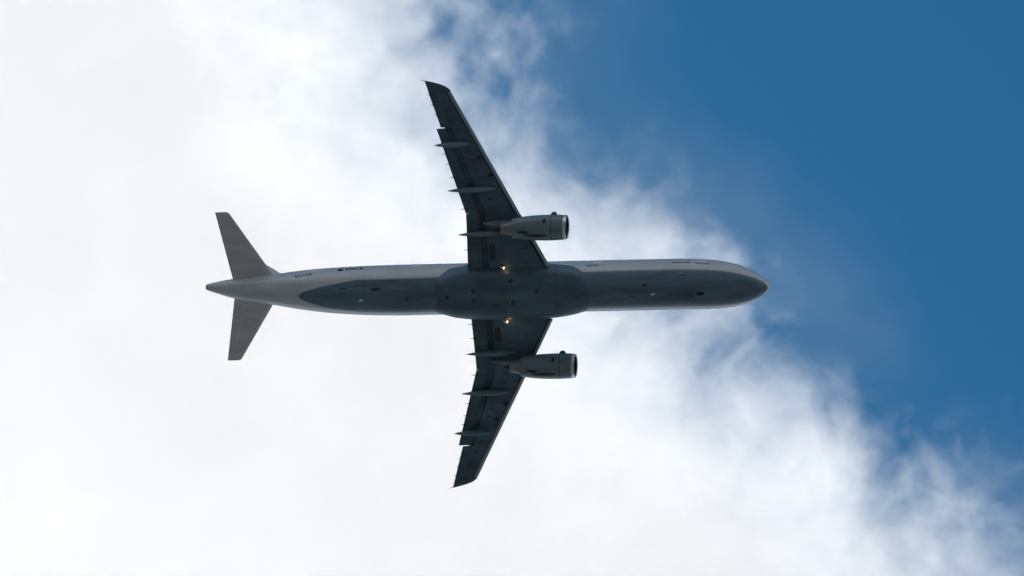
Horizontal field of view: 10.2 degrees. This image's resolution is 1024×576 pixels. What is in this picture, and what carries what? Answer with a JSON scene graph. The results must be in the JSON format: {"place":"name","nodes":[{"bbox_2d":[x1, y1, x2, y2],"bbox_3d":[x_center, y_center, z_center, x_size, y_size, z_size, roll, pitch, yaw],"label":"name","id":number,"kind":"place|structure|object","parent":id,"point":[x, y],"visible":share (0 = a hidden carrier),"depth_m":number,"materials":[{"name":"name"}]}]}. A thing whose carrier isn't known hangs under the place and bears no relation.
{"place":"outdoors","nodes":[
{"label":"outdoors","id":0,"kind":"place"},
{"bbox_2d":[206,80,769,487],"bbox_3d":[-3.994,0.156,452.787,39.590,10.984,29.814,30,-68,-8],"label":"airliner","id":1,"kind":"object","parent":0,"point":[509,290],"visible":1,"depth_m":448.09,"materials":[{"name":"paint"}]},
{"bbox_2d":[0,0,1023,575],"label":"sky","id":2,"kind":"structure","parent":0,"point":[862,415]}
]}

